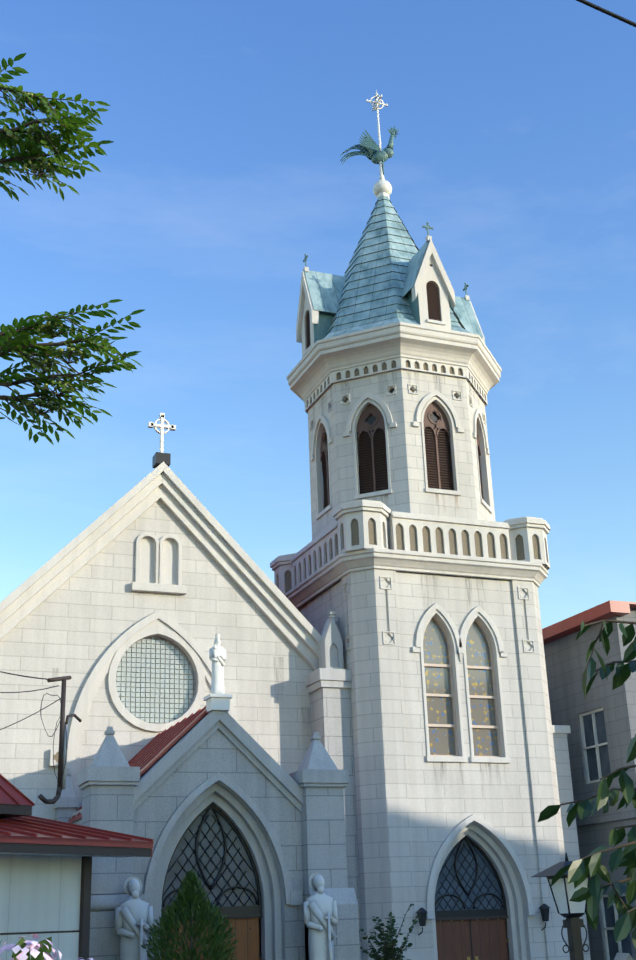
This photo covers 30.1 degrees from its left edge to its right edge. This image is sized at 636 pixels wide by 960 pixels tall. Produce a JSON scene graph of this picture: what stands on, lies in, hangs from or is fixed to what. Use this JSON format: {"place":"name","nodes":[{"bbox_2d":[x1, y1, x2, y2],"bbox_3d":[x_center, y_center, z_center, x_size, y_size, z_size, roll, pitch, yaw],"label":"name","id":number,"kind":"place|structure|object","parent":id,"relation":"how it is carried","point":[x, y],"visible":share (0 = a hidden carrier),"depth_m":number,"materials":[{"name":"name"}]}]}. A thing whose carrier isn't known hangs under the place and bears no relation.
{"place":"outdoors","nodes":[
{"label":"outdoors","id":0,"kind":"place"},
{"bbox_2d":[52,373,505,794],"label":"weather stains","id":1,"kind":"object","parent":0,"point":[387,506],"visible":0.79,"depth_m":28.54,"materials":[{"name":"grey"}]},
{"bbox_2d":[0,0,635,628],"label":"sky","id":2,"kind":"structure","parent":0,"point":[230,123],"materials":[{"name":"blue"}]},
{"bbox_2d":[552,725,590,959],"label":"buttress","id":3,"kind":"structure","parent":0,"point":[565,790],"depth_m":27.81,"materials":[{"name":"white stone"}]},
{"bbox_2d":[576,0,635,26],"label":"overhead cable","id":4,"kind":"object","parent":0,"point":[609,13],"depth_m":7.52,"materials":[{"name":"black plastic"}]},
{"bbox_3d":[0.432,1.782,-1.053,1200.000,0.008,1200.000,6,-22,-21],"label":"ground","id":5,"kind":"structure","parent":0,"visible":0},
{"bbox_2d":[0,934,92,959],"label":"flowers","id":6,"kind":"object","parent":5,"relation":"on","point":[22,949],"visible":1,"depth_m":5.34,"materials":[{"name":"pink plant"}]},
{"bbox_2d":[0,53,145,444],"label":"tree","id":7,"kind":"object","parent":5,"relation":"on","point":[23,344],"visible":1,"depth_m":3.94,"materials":[{"name":"green plant"}]},
{"bbox_2d":[0,774,153,959],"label":"outbuilding","id":8,"kind":"structure","parent":5,"relation":"on","point":[45,876],"depth_m":16.67,"materials":[{"name":"white"}]},
{"bbox_2d":[0,671,81,803],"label":"service mast","id":9,"kind":"object","parent":8,"relation":"attached to","point":[62,756],"visible":1,"depth_m":17.15,"materials":[{"name":"brown metal"}]},
{"bbox_2d":[115,877,152,959],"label":"statue","id":10,"kind":"object","parent":5,"relation":"on","point":[133,916],"visible":1,"depth_m":18.93,"materials":[{"name":"stone"}]},
{"bbox_2d":[0,461,344,819],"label":"facade","id":11,"kind":"structure","parent":5,"relation":"on","point":[159,551],"depth_m":26.18,"materials":[{"name":"stone"}]},
{"bbox_2d":[116,636,195,723],"bbox_3d":[-3.567,4.381,25.895,1.940,2.071,0.062,6,-22,-21],"label":"glass block window","id":12,"kind":"structure","parent":11,"relation":"attached to","point":[155,680],"depth_m":25.88,"materials":[{"name":"glass"}]},
{"bbox_2d":[148,413,175,467],"bbox_3d":[-3.639,-0.938,27.569,0.652,1.326,0.340,6,-22,-21],"label":"cross","id":13,"kind":"object","parent":11,"relation":"on","point":[159,458],"visible":0.98,"depth_m":27.53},
{"bbox_2d":[53,611,362,959],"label":"nave buttresses","id":14,"kind":"structure","parent":11,"relation":"attached to","point":[328,682],"depth_m":26.14,"materials":[{"name":"white stone"}]},
{"bbox_2d":[141,869,238,959],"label":"conifer shrub","id":15,"kind":"object","parent":5,"relation":"on","point":[191,897],"visible":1,"depth_m":17.95,"materials":[{"name":"green plant"}]},
{"bbox_2d":[71,710,359,959],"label":"porch","id":16,"kind":"object","parent":5,"relation":"on","point":[290,827],"visible":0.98,"depth_m":20.85,"materials":[{"name":"stone"}]},
{"bbox_2d":[68,706,207,822],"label":"porch roof","id":17,"kind":"structure","parent":16,"relation":"attached to","point":[152,752],"depth_m":22.36,"materials":[{"name":"red metal"}]},
{"bbox_2d":[161,803,261,959],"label":"porch door","id":18,"kind":"structure","parent":16,"relation":"in","point":[212,850],"depth_m":20.89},
{"bbox_2d":[203,634,232,712],"bbox_3d":[-1.834,3.522,21.669,0.420,1.419,0.420,6,-22,-21],"label":"mary statue","id":19,"kind":"object","parent":16,"relation":"on","point":[217,698],"visible":1,"depth_m":21.54,"materials":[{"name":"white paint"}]},
{"bbox_2d":[303,873,337,959],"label":"statue","id":20,"kind":"object","parent":5,"relation":"on","point":[320,912],"visible":1,"depth_m":20.08,"materials":[{"name":"stone"}]},
{"bbox_2d":[359,904,420,959],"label":"dark shrub","id":21,"kind":"object","parent":5,"relation":"on","point":[389,950],"visible":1,"depth_m":20.63,"materials":[{"name":"green plant"}]},
{"bbox_2d":[298,569,569,959],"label":"tower shaft","id":22,"kind":"object","parent":5,"relation":"on","point":[417,821],"visible":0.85,"depth_m":26.23,"materials":[{"name":"white stone"}]},
{"bbox_2d":[287,322,501,548],"bbox_3d":[2.170,-0.117,31.125,5.400,5.980,5.400,6,-22,-21],"label":"belfry","id":23,"kind":"object","parent":22,"relation":"on","point":[361,363],"visible":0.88,"depth_m":29.73,"materials":[{"name":"stone"}]},
{"bbox_2d":[324,196,469,338],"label":"spire","id":24,"kind":"structure","parent":23,"relation":"on","point":[386,250],"depth_m":31.58,"materials":[{"name":"teal metal"}]},
{"bbox_2d":[366,90,391,198],"bbox_3d":[1.811,-9.898,34.784,0.691,3.880,0.691,6,-22,-21],"label":"cross finial","id":25,"kind":"object","parent":24,"relation":"on","point":[382,187],"visible":0.94,"depth_m":34.36,"materials":[{"name":"white metal"}]},
{"bbox_2d":[340,126,399,174],"bbox_3d":[1.555,-9.619,34.699,1.834,1.717,0.454,-3,-21,3],"label":"rooster weathervane","id":26,"kind":"object","parent":25,"relation":"attached to","point":[369,148],"visible":1,"depth_m":34.62,"materials":[{"name":"teal metal"}]},
{"bbox_2d":[296,222,484,357],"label":"dormers","id":27,"kind":"object","parent":24,"relation":"attached to","point":[428,290],"visible":0.48,"depth_m":31.20,"materials":[{"name":"white paint"}]},
{"bbox_2d":[320,401,483,508],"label":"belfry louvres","id":28,"kind":"object","parent":23,"relation":"in","point":[371,439],"visible":0.48,"depth_m":29.45,"materials":[{"name":"brown wood"}]},
{"bbox_2d":[270,500,549,609],"bbox_3d":[2.260,2.350,30.202,5.620,1.570,5.620,6,-22,-21],"label":"balcony balustrade","id":29,"kind":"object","parent":22,"relation":"on","point":[353,537],"depth_m":28.06,"materials":[{"name":"white stone"}]},
{"bbox_2d":[423,616,501,756],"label":"tower windows","id":30,"kind":"structure","parent":22,"relation":"in","point":[442,721],"depth_m":27.05,"materials":[{"name":"grey glass"}]},
{"bbox_2d":[435,836,508,959],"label":"tower door","id":31,"kind":"structure","parent":22,"relation":"in","point":[471,915],"depth_m":25.68,"materials":[{"name":"brown wood"}]},
{"bbox_2d":[416,904,549,934],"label":"wall lamps","id":32,"kind":"object","parent":22,"relation":"attached to","point":[543,908],"depth_m":25.00,"materials":[{"name":"black metal"}]},
{"bbox_2d":[532,852,596,959],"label":"lamp post","id":33,"kind":"object","parent":5,"relation":"on","point":[563,891],"visible":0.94,"depth_m":12.19,"materials":[{"name":"black metal"}]},
{"bbox_2d":[538,619,635,947],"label":"tree","id":34,"kind":"object","parent":5,"relation":"on","point":[579,870],"visible":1,"depth_m":4.86,"materials":[{"name":"green plant"}]},
{"bbox_2d":[542,600,635,959],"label":"building","id":35,"kind":"structure","parent":5,"relation":"on","point":[600,720],"depth_m":28.61,"materials":[{"name":"grey concrete"}]},
{"bbox_2d":[614,952,633,959],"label":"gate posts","id":36,"kind":"object","parent":5,"relation":"on","point":[623,956],"visible":1,"depth_m":9.06,"materials":[{"name":"stone"}]}
]}

